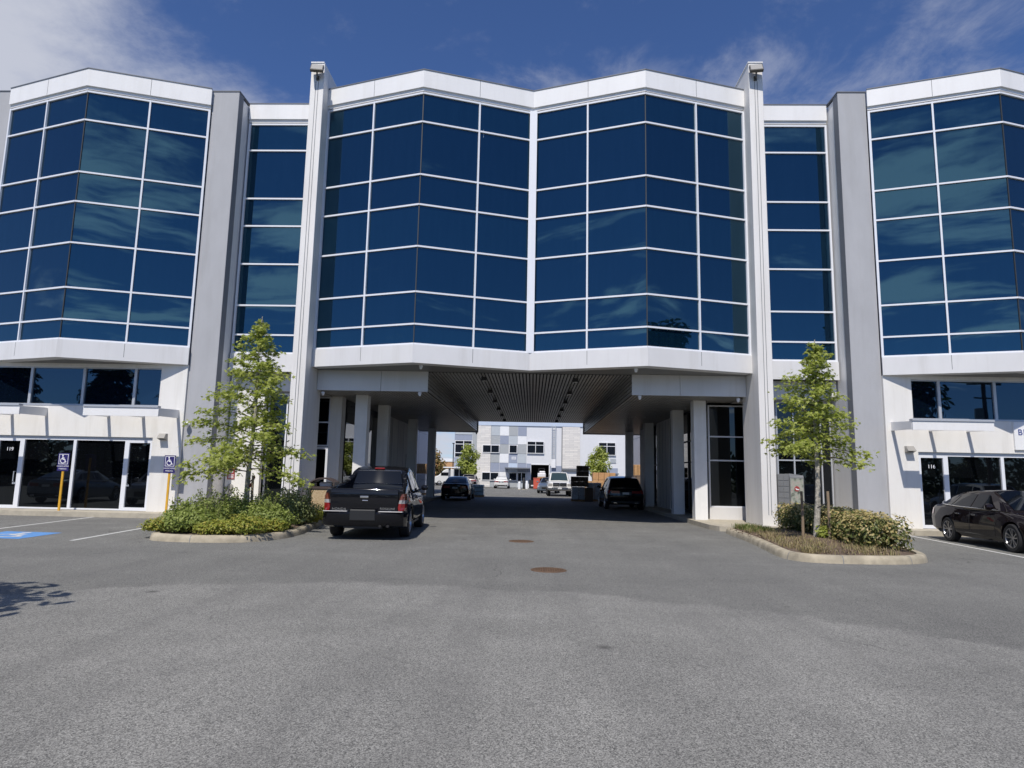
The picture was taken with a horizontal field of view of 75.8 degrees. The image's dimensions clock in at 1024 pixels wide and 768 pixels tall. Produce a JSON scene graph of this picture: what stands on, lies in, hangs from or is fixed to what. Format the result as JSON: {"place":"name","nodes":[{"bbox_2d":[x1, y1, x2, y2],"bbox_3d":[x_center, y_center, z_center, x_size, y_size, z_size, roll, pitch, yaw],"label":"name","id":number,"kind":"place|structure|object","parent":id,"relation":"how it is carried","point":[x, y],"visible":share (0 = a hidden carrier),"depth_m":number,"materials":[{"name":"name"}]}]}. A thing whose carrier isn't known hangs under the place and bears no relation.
{"place":"outdoors","nodes":[
{"label":"outdoors","id":0,"kind":"place"},
{"bbox_2d":[0,67,249,511],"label":"office building","id":1,"kind":"structure","parent":0,"point":[121,200],"depth_m":22.60,"materials":[{"name":"blue glass"}]},
{"bbox_2d":[0,437,23,507],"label":"door","id":2,"kind":"structure","parent":1,"relation":"in","point":[11,448],"depth_m":22.31,"materials":[{"name":"black glass"}]},
{"bbox_2d":[0,366,32,403],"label":"window","id":3,"kind":"structure","parent":1,"relation":"in","point":[15,381],"depth_m":22.73,"materials":[{"name":"blue glass"}]},
{"bbox_2d":[15,438,75,508],"bbox_3d":[-15.731,3.016,22.254,1.800,2.360,0.100,1,-8,2],"label":"storefront window","id":4,"kind":"structure","parent":1,"relation":"in","point":[39,477],"depth_m":22.25,"materials":[{"name":"black glass"}]},
{"bbox_2d":[28,366,84,404],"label":"window","id":5,"kind":"structure","parent":1,"relation":"in","point":[49,385],"depth_m":22.67,"materials":[{"name":"blue glass"}]},
{"bbox_2d":[68,439,126,509],"bbox_3d":[-13.942,3.044,22.197,1.780,2.360,0.100,1,-8,2],"label":"storefront window","id":6,"kind":"structure","parent":1,"relation":"in","point":[98,464],"depth_m":22.20,"materials":[{"name":"black glass"}]},
{"bbox_2d":[81,367,135,404],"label":"window","id":7,"kind":"structure","parent":1,"relation":"in","point":[101,385],"depth_m":22.61,"materials":[{"name":"blue glass"}]},
{"bbox_2d":[120,440,152,510],"bbox_3d":[-12.594,3.059,22.112,0.920,2.360,0.184,1,-8,2],"label":"door","id":8,"kind":"structure","parent":1,"relation":"in","point":[138,452],"depth_m":22.15,"materials":[{"name":"black glass"}]},
{"bbox_2d":[133,368,161,405],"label":"window","id":9,"kind":"structure","parent":1,"relation":"in","point":[147,380],"depth_m":22.57,"materials":[{"name":"blue glass"}]},
{"bbox_2d":[157,433,167,439],"bbox_3d":[-11.735,1.768,22.076,0.260,0.220,0.220,1,-8,2],"label":"wall light","id":10,"kind":"object","parent":1,"relation":"attached to","point":[161,436],"visible":1,"depth_m":22.05,"materials":[{"name":"grey metal"}]},
{"bbox_2d":[0,496,440,518],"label":"sidewalk","id":11,"kind":"structure","parent":0,"point":[75,513],"depth_m":21.01,"materials":[{"name":"concrete"}]},
{"bbox_2d":[57,453,69,510],"bbox_3d":[-14.745,3.200,21.550,0.389,1.860,0.064,1,-8,2],"label":"parking sign","id":12,"kind":"object","parent":11,"relation":"on","point":[63,462],"visible":1,"depth_m":21.59,"materials":[{"name":"yellow metal"}]},
{"bbox_2d":[163,455,175,511],"bbox_3d":[-11.273,3.275,21.587,0.389,1.860,0.064,1,-8,2],"label":"parking sign","id":13,"kind":"object","parent":11,"relation":"on","point":[169,464],"visible":0.99,"depth_m":21.63,"materials":[{"name":"yellow metal"}]},
{"bbox_2d":[308,477,338,511],"bbox_3d":[-6.067,3.634,21.242,0.777,1.227,0.735,1,-8,-2],"label":"litter bin","id":14,"kind":"object","parent":11,"relation":"on","point":[318,493],"visible":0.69,"depth_m":20.93,"materials":[{"name":"beige concrete"}]},
{"bbox_2d":[223,62,839,526],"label":"office building","id":15,"kind":"structure","parent":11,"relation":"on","point":[529,254],"depth_m":22.65,"materials":[{"name":"blue glass"}]},
{"bbox_2d":[262,393,289,499],"bbox_3d":[-8.076,2.365,23.661,1.570,4.060,0.100,1,-8,2],"label":"storefront window","id":16,"kind":"structure","parent":15,"relation":"in","point":[273,486],"depth_m":23.64,"materials":[{"name":"black glass"}]},
{"bbox_2d":[310,64,323,80],"bbox_3d":[-6.819,-10.954,23.054,0.440,0.483,0.364,2,-8,-6],"label":"floodlight","id":17,"kind":"object","parent":15,"relation":"attached to","point":[317,68],"visible":1,"depth_m":22.95,"materials":[{"name":"white metal"}]},
{"bbox_2d":[315,447,327,485],"bbox_3d":[-7.179,3.510,24.545,0.560,2.330,0.100,1,-8,2],"label":"door","id":18,"kind":"structure","parent":15,"relation":"in","point":[322,452],"depth_m":24.61,"materials":[{"name":"black glass"}]},
{"bbox_2d":[317,397,330,445],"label":"storefront window","id":19,"kind":"structure","parent":15,"relation":"in","point":[325,402],"depth_m":24.83,"materials":[{"name":"black glass"}]},
{"bbox_2d":[342,399,377,481],"bbox_3d":[-6.401,3.130,28.645,0.080,4.180,7.200,1,-8,2],"label":"storefront window","id":20,"kind":"structure","parent":15,"relation":"in","point":[350,406],"depth_m":26.34,"materials":[{"name":"black glass"}]},
{"bbox_2d":[653,425,656,504],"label":"side window","id":21,"kind":"structure","parent":15,"relation":"in","point":[655,441],"depth_m":34.96,"materials":[{"name":"black glass"}]},
{"bbox_2d":[670,403,709,516],"bbox_3d":[7.403,3.265,27.616,0.100,4.180,6.780,1,-8,2],"label":"side window","id":22,"kind":"structure","parent":15,"relation":"in","point":[686,416],"depth_m":27.60,"materials":[{"name":"black glass"}]},
{"bbox_2d":[707,405,745,507],"bbox_3d":[7.961,2.644,24.150,1.500,3.720,0.100,1,-8,2],"label":"storefront window","id":23,"kind":"structure","parent":15,"relation":"in","point":[726,468],"depth_m":24.16,"materials":[{"name":"black glass"}]},
{"bbox_2d":[749,64,763,80],"bbox_3d":[8.366,-10.717,22.565,0.440,0.483,0.364,0,-8,10],"label":"floodlight","id":24,"kind":"object","parent":15,"relation":"attached to","point":[756,68],"visible":1,"depth_m":22.46,"materials":[{"name":"white metal"}]},
{"bbox_2d":[775,402,834,506],"bbox_3d":[10.286,2.665,23.168,1.910,4.060,0.100,1,-8,2],"label":"storefront window","id":25,"kind":"structure","parent":15,"relation":"in","point":[791,465],"depth_m":23.13,"materials":[{"name":"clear glass"}]},
{"bbox_2d":[416,464,426,473],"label":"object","id":26,"kind":"object","parent":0,"point":[421,468],"visible":0.91,"depth_m":49.33,"materials":[{"name":"brown wood"}]},
{"bbox_2d":[416,430,427,480],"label":"warehouse wing","id":27,"kind":"structure","parent":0,"point":[422,445],"depth_m":54.73,"materials":[{"name":"grey paint"}]},
{"bbox_2d":[435,458,453,475],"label":"building","id":28,"kind":"structure","parent":0,"point":[449,461],"depth_m":124.51,"materials":[{"name":"concrete"}]},
{"bbox_2d":[0,483,1023,767],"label":"parking lot","id":29,"kind":"structure","parent":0,"point":[454,633],"depth_m":6.07,"materials":[{"name":"grey asphalt"}]},
{"bbox_2d":[0,531,56,538],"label":"painted parking symbol","id":30,"kind":"object","parent":29,"relation":"on","point":[24,535],"visible":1,"depth_m":15.27,"materials":[{"name":"blue paint"}]},
{"bbox_2d":[69,528,141,540],"bbox_3d":[-9.783,3.823,17.488,0.100,0.001,6.748,2,-8,-5],"label":"parking line","id":31,"kind":"object","parent":29,"relation":"on","point":[104,534],"visible":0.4,"depth_m":15.57,"materials":[{"name":"white paint"}]},
{"bbox_2d":[149,519,323,542],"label":"planter kerb","id":32,"kind":"structure","parent":29,"relation":"on","point":[165,537],"depth_m":14.51,"materials":[{"name":"concrete"}]},
{"bbox_2d":[162,522,306,534],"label":"planter soil","id":33,"kind":"structure","parent":32,"relation":"in","point":[195,533],"depth_m":15.01,"materials":[{"name":"brown soil"}]},
{"bbox_2d":[137,516,169,531],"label":"golden shrub","id":34,"kind":"object","parent":33,"relation":"on","point":[154,524],"visible":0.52,"depth_m":14.97,"materials":[{"name":"green plant"}]},
{"bbox_2d":[159,491,222,518],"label":"planter shrub","id":35,"kind":"object","parent":33,"relation":"on","point":[191,506],"visible":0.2,"depth_m":15.77,"materials":[{"name":"green plant"}]},
{"bbox_2d":[158,497,228,532],"bbox_3d":[-7.315,2.996,15.169,1.478,0.838,1.095,4,-9,-22],"label":"planter shrub","id":36,"kind":"object","parent":33,"relation":"on","point":[183,520],"visible":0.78,"depth_m":14.90,"materials":[{"name":"green plant"}]},
{"bbox_2d":[188,519,230,534],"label":"golden shrub","id":37,"kind":"object","parent":33,"relation":"on","point":[205,529],"visible":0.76,"depth_m":14.54,"materials":[{"name":"green plant"}]},
{"bbox_2d":[195,485,250,518],"bbox_3d":[-7.780,3.220,17.555,1.647,1.032,1.352,1,-8,2],"label":"planter shrub","id":38,"kind":"object","parent":33,"relation":"on","point":[200,495],"visible":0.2,"depth_m":17.37,"materials":[{"name":"green plant"}]},
{"bbox_2d":[215,513,270,535],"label":"golden shrub","id":39,"kind":"object","parent":33,"relation":"on","point":[239,527],"visible":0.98,"depth_m":14.71,"materials":[{"name":"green plant"}]},
{"bbox_2d":[171,317,315,501],"bbox_3d":[-7.114,0.895,17.322,3.817,5.554,3.109,-6,-10,41],"label":"young tree","id":40,"kind":"object","parent":33,"relation":"on","point":[229,461],"visible":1,"depth_m":17.19,"materials":[{"name":"green plant"}]},
{"bbox_2d":[212,487,281,522],"bbox_3d":[-6.674,3.112,16.620,1.980,1.019,1.619,1,-8,2],"label":"planter shrub","id":41,"kind":"object","parent":33,"relation":"on","point":[227,510],"visible":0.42,"depth_m":16.23,"materials":[{"name":"green plant"}]},
{"bbox_2d":[249,475,254,505],"bbox_3d":[-6.797,3.026,17.105,0.151,1.301,0.418,5,-9,-24],"label":"tree stake","id":42,"kind":"object","parent":33,"relation":"on","point":[251,485],"visible":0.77,"depth_m":16.99,"materials":[{"name":"brown wood"}]},
{"bbox_2d":[231,487,285,505],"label":"planter shrub","id":43,"kind":"object","parent":33,"relation":"on","point":[255,498],"visible":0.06,"depth_m":19.33,"materials":[{"name":"green plant"}]},
{"bbox_2d":[236,492,299,529],"bbox_3d":[-6.032,3.145,16.273,1.475,0.912,1.219,1,-8,2],"label":"planter shrub","id":44,"kind":"object","parent":33,"relation":"on","point":[278,513],"visible":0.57,"depth_m":16.10,"materials":[{"name":"green plant"}]},
{"bbox_2d":[259,518,289,532],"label":"golden shrub","id":45,"kind":"object","parent":33,"relation":"on","point":[276,526],"visible":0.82,"depth_m":15.55,"materials":[{"name":"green plant"}]},
{"bbox_2d":[261,484,318,524],"bbox_3d":[-6.167,3.297,18.132,1.707,1.103,1.364,1,-8,2],"label":"planter shrub","id":46,"kind":"object","parent":33,"relation":"on","point":[300,507],"visible":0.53,"depth_m":17.96,"materials":[{"name":"green plant"}]},
{"bbox_2d":[280,485,311,509],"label":"planter shrub","id":47,"kind":"object","parent":33,"relation":"on","point":[292,493],"visible":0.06,"depth_m":19.53,"materials":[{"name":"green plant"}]},
{"bbox_2d":[304,508,322,522],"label":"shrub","id":48,"kind":"object","parent":33,"relation":"on","point":[317,517],"visible":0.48,"depth_m":18.41,"materials":[{"name":"green plant"}]},
{"bbox_2d":[323,466,427,536],"bbox_3d":[-3.567,2.962,18.081,2.284,2.122,5.355,1,-8,-2],"label":"pickup truck","id":49,"kind":"object","parent":29,"relation":"on","point":[377,497],"visible":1,"depth_m":15.61,"materials":[{"name":"black paint"}]},
{"bbox_2d":[435,448,447,475],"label":"yard tree","id":50,"kind":"object","parent":29,"relation":"on","point":[439,468],"visible":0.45,"depth_m":91.02,"materials":[{"name":"brown plant"}]},
{"bbox_2d":[435,469,453,484],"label":"delivery van","id":51,"kind":"object","parent":29,"relation":"on","point":[441,477],"visible":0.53,"depth_m":90.23,"materials":[{"name":"white paint"}]},
{"bbox_2d":[441,476,475,499],"bbox_3d":[-3.428,6.639,42.174,2.172,1.465,4.892,1,-8,1],"label":"parked car","id":52,"kind":"object","parent":29,"relation":"on","point":[457,486],"visible":1,"depth_m":39.91,"materials":[{"name":"black paint"}]},
{"bbox_2d":[455,443,480,473],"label":"yard tree","id":53,"kind":"object","parent":29,"relation":"on","point":[467,459],"visible":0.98,"depth_m":79.25,"materials":[{"name":"green plant"}]},
{"bbox_2d":[463,474,479,483],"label":"parked car","id":54,"kind":"object","parent":29,"relation":"on","point":[472,477],"visible":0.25,"depth_m":76.84,"materials":[{"name":"grey paint"}]},
{"bbox_2d":[472,484,484,496],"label":"pallet load","id":55,"kind":"object","parent":29,"relation":"on","point":[479,490],"visible":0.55,"depth_m":46.61,"materials":[{"name":"grey plastic"}]},
{"bbox_2d":[494,476,510,487],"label":"parked car","id":56,"kind":"object","parent":29,"relation":"on","point":[501,481],"visible":1,"depth_m":78.49,"materials":[{"name":"white paint"}]},
{"bbox_2d":[533,478,539,488],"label":"recycling bin","id":57,"kind":"object","parent":29,"relation":"on","point":[535,483],"visible":0.86,"depth_m":77.91,"materials":[{"name":"red plastic"}]},
{"bbox_2d":[530,567,566,572],"bbox_3d":[0.621,3.152,11.178,0.620,0.016,0.620,1,-8,2],"label":"manhole cover","id":58,"kind":"object","parent":29,"relation":"on","point":[548,569],"visible":1,"depth_m":11.11,"materials":[{"name":"metal"}]},
{"bbox_2d":[537,477,559,493],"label":"parked car","id":59,"kind":"object","parent":29,"relation":"on","point":[541,486],"visible":0.56,"depth_m":60.37,"materials":[{"name":"blue paint"}]},
{"bbox_2d":[545,472,571,495],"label":"pickup truck","id":60,"kind":"object","parent":29,"relation":"on","point":[557,481],"visible":0.88,"depth_m":52.38,"materials":[{"name":"white paint"}]},
{"bbox_2d":[571,487,584,501],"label":"pallet load","id":61,"kind":"object","parent":29,"relation":"on","point":[577,493],"visible":0.98,"depth_m":42.43,"materials":[{"name":"grey plastic"}]},
{"bbox_2d":[571,476,587,486],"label":"carton layer","id":62,"kind":"object","parent":61,"relation":"on","point":[581,482],"visible":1,"depth_m":42.92,"materials":[{"name":"black plastic"}]},
{"bbox_2d":[576,466,588,476],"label":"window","id":63,"kind":"structure","parent":62,"relation":"on","point":[582,470],"depth_m":43.12,"materials":[{"name":"black glass"}]},
{"bbox_2d":[586,483,600,500],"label":"pallet load","id":64,"kind":"object","parent":29,"relation":"on","point":[596,490],"visible":0.55,"depth_m":43.23,"materials":[{"name":"black plastic"}]},
{"bbox_2d":[585,446,612,476],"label":"yard tree","id":65,"kind":"object","parent":29,"relation":"on","point":[596,464],"visible":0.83,"depth_m":78.79,"materials":[{"name":"green plant"}]},
{"bbox_2d":[592,473,614,483],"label":"pallet load","id":66,"kind":"object","parent":29,"relation":"on","point":[599,476],"visible":0.32,"depth_m":55.17,"materials":[{"name":"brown wood"}]},
{"bbox_2d":[597,476,643,509],"bbox_3d":[5.647,5.661,34.538,2.234,1.665,4.682,1,-8,2],"label":"parked car","id":67,"kind":"object","parent":29,"relation":"on","point":[621,490],"visible":1,"depth_m":32.40,"materials":[{"name":"black paint"}]},
{"bbox_2d":[726,527,927,564],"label":"planter kerb","id":68,"kind":"structure","parent":29,"relation":"on","point":[918,557],"depth_m":13.04,"materials":[{"name":"concrete"}]},
{"bbox_2d":[730,523,913,555],"bbox_3d":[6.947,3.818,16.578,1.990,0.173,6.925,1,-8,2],"label":"dry grass","id":69,"kind":"structure","parent":68,"relation":"in","point":[808,548],"depth_m":14.20,"materials":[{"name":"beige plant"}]},
{"bbox_2d":[728,521,771,533],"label":"green grass","id":70,"kind":"structure","parent":69,"relation":"on","point":[753,526],"depth_m":18.75,"materials":[{"name":"green plant"}]},
{"bbox_2d":[773,502,807,530],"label":"hedge shrub","id":71,"kind":"object","parent":69,"relation":"on","point":[781,511],"visible":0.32,"depth_m":19.47,"materials":[{"name":"green plant"}]},
{"bbox_2d":[800,491,813,536],"bbox_3d":[7.332,3.260,16.314,0.324,1.181,0.071,-1,-8,16],"label":"tree stake","id":72,"kind":"object","parent":69,"relation":"on","point":[802,512],"visible":0.88,"depth_m":16.34,"materials":[{"name":"brown wood"}]},
{"bbox_2d":[782,503,839,531],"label":"hedge shrub","id":73,"kind":"object","parent":69,"relation":"on","point":[794,518],"visible":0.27,"depth_m":18.50,"materials":[{"name":"green plant"}]},
{"bbox_2d":[760,340,879,536],"bbox_3d":[7.657,1.331,16.463,2.717,5.006,2.857,1,-8,2],"label":"young tree","id":74,"kind":"object","parent":69,"relation":"on","point":[814,360],"visible":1,"depth_m":16.36,"materials":[{"name":"green plant"}]},
{"bbox_2d":[796,505,849,532],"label":"hedge shrub","id":75,"kind":"object","parent":69,"relation":"on","point":[809,518],"visible":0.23,"depth_m":17.42,"materials":[{"name":"green plant"}]},
{"bbox_2d":[817,491,830,537],"bbox_3d":[7.527,3.192,15.864,0.333,1.201,0.071,3,-8,-12],"label":"tree stake","id":76,"kind":"object","parent":69,"relation":"on","point":[828,508],"visible":0.82,"depth_m":15.89,"materials":[{"name":"brown wood"}]},
{"bbox_2d":[815,525,837,537],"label":"sucker shoot","id":77,"kind":"object","parent":69,"relation":"on","point":[821,532],"visible":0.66,"depth_m":15.90,"materials":[{"name":"green plant"}]},
{"bbox_2d":[808,507,868,537],"bbox_3d":[8.270,3.493,16.377,1.460,0.835,1.450,1,-8,2],"label":"hedge shrub","id":78,"kind":"object","parent":69,"relation":"on","point":[824,520],"visible":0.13,"depth_m":16.43,"materials":[{"name":"green plant"}]},
{"bbox_2d":[826,509,896,543],"bbox_3d":[8.146,3.347,15.387,1.401,0.839,1.430,1,-8,2],"label":"hedge shrub","id":79,"kind":"object","parent":69,"relation":"on","point":[838,526],"visible":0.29,"depth_m":15.52,"materials":[{"name":"green plant"}]},
{"bbox_2d":[837,511,914,549],"bbox_3d":[7.981,3.232,14.507,1.348,0.831,1.374,1,-8,2],"label":"hedge shrub","id":80,"kind":"object","parent":69,"relation":"on","point":[884,534],"visible":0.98,"depth_m":14.18,"materials":[{"name":"green plant"}]},
{"bbox_2d":[912,536,1023,557],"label":"parking line","id":81,"kind":"object","parent":29,"relation":"on","point":[971,547],"visible":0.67,"depth_m":16.65,"materials":[{"name":"white paint"}]},
{"bbox_2d":[932,490,1023,552],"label":"parked car","id":82,"kind":"object","parent":29,"relation":"on","point":[995,515],"visible":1,"depth_m":16.86,"materials":[{"name":"black paint"}]},
{"bbox_2d":[0,0,1023,458],"label":"sky","id":83,"kind":"structure","parent":0,"point":[809,51],"materials":[{"name":"blue"}]},
{"bbox_2d":[443,421,624,487],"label":"warehouse building","id":84,"kind":"structure","parent":0,"point":[515,452],"depth_m":85.51,"materials":[{"name":"grey concrete"}]},
{"bbox_2d":[454,440,471,456],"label":"window","id":85,"kind":"structure","parent":84,"relation":"in","point":[458,443],"depth_m":85.95,"materials":[{"name":"glass"}]},
{"bbox_2d":[482,472,498,480],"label":"window","id":86,"kind":"structure","parent":84,"relation":"in","point":[485,475],"depth_m":85.14,"materials":[{"name":"black glass"}]},
{"bbox_2d":[482,445,499,452],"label":"window","id":87,"kind":"structure","parent":84,"relation":"in","point":[485,448],"depth_m":85.62,"materials":[{"name":"black glass"}]},
{"bbox_2d":[509,445,516,452],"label":"window","id":88,"kind":"structure","parent":84,"relation":"in","point":[512,448],"depth_m":85.54,"materials":[{"name":"black glass"}]},
{"bbox_2d":[509,472,516,480],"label":"window","id":89,"kind":"structure","parent":84,"relation":"in","point":[512,475],"depth_m":85.06,"materials":[{"name":"black glass"}]},
{"bbox_2d":[517,472,525,481],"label":"door","id":90,"kind":"structure","parent":84,"relation":"in","point":[520,475],"depth_m":85.02,"materials":[{"name":"black glass"}]},
{"bbox_2d":[527,441,543,453],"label":"window","id":91,"kind":"structure","parent":84,"relation":"in","point":[535,447],"depth_m":85.47,"materials":[{"name":"black glass"}]},
{"bbox_2d":[551,424,555,467],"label":"roof ladder","id":92,"kind":"object","parent":84,"relation":"attached to","point":[553,463],"visible":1,"depth_m":85.10,"materials":[{"name":"white metal"}]},
{"bbox_2d":[598,442,615,455],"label":"window","id":93,"kind":"structure","parent":84,"relation":"in","point":[610,449],"depth_m":85.18,"materials":[{"name":"glass"}]},
{"bbox_2d":[585,488,592,501],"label":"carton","id":94,"kind":"object","parent":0,"point":[588,494],"visible":1,"depth_m":42.30,"materials":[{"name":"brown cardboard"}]},
{"bbox_2d":[633,435,639,464],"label":"warehouse wing","id":95,"kind":"structure","parent":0,"point":[636,448],"depth_m":55.97,"materials":[{"name":"grey paint"}]},
{"bbox_2d":[634,465,639,475],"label":"wood crate","id":96,"kind":"object","parent":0,"point":[636,470],"visible":0.42,"depth_m":51.26,"materials":[{"name":"brown wood"}]},
{"bbox_2d":[634,503,966,536],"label":"sidewalk","id":97,"kind":"structure","parent":0,"point":[716,524],"depth_m":22.23,"materials":[{"name":"concrete"}]},
{"bbox_2d":[776,473,804,522],"bbox_3d":[9.421,3.893,22.389,0.870,1.680,0.476,1,-8,2],"label":"community mailbox","id":98,"kind":"object","parent":97,"relation":"on","point":[790,487],"visible":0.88,"depth_m":22.22,"materials":[{"name":"grey metal"}]},
{"bbox_2d":[826,67,1023,528],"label":"office building","id":99,"kind":"structure","parent":0,"point":[926,181],"depth_m":21.71,"materials":[{"name":"white metal"}]},
{"bbox_2d":[904,446,915,452],"bbox_3d":[12.890,2.113,21.288,0.260,0.220,0.220,1,-8,2],"label":"wall light","id":100,"kind":"object","parent":99,"relation":"attached to","point":[910,449],"visible":1,"depth_m":21.25,"materials":[{"name":"grey metal"}]},
{"bbox_2d":[911,380,940,418],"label":"window","id":101,"kind":"structure","parent":99,"relation":"in","point":[925,393],"depth_m":21.73,"materials":[{"name":"blue glass"}]},
{"bbox_2d":[918,454,948,528],"bbox_3d":[13.629,3.468,21.267,0.920,2.360,0.184,1,-8,2],"label":"door","id":102,"kind":"structure","parent":99,"relation":"in","point":[932,468],"depth_m":21.34,"materials":[{"name":"black glass"}]},
{"bbox_2d":[938,380,996,420],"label":"window","id":103,"kind":"structure","parent":99,"relation":"in","point":[959,399],"depth_m":21.68,"materials":[{"name":"blue glass"}]},
{"bbox_2d":[946,455,1004,498],"bbox_3d":[14.979,3.495,21.265,1.780,2.360,0.100,1,-8,2],"label":"storefront window","id":104,"kind":"structure","parent":99,"relation":"in","point":[965,473],"depth_m":21.35,"materials":[{"name":"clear glass"}]},
{"bbox_2d":[994,381,1023,420],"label":"window","id":105,"kind":"structure","parent":99,"relation":"in","point":[1009,395],"depth_m":21.64,"materials":[{"name":"blue glass"}]},
{"bbox_2d":[1002,456,1023,490],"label":"storefront window","id":106,"kind":"structure","parent":99,"relation":"in","point":[1013,466],"depth_m":21.32,"materials":[{"name":"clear glass"}]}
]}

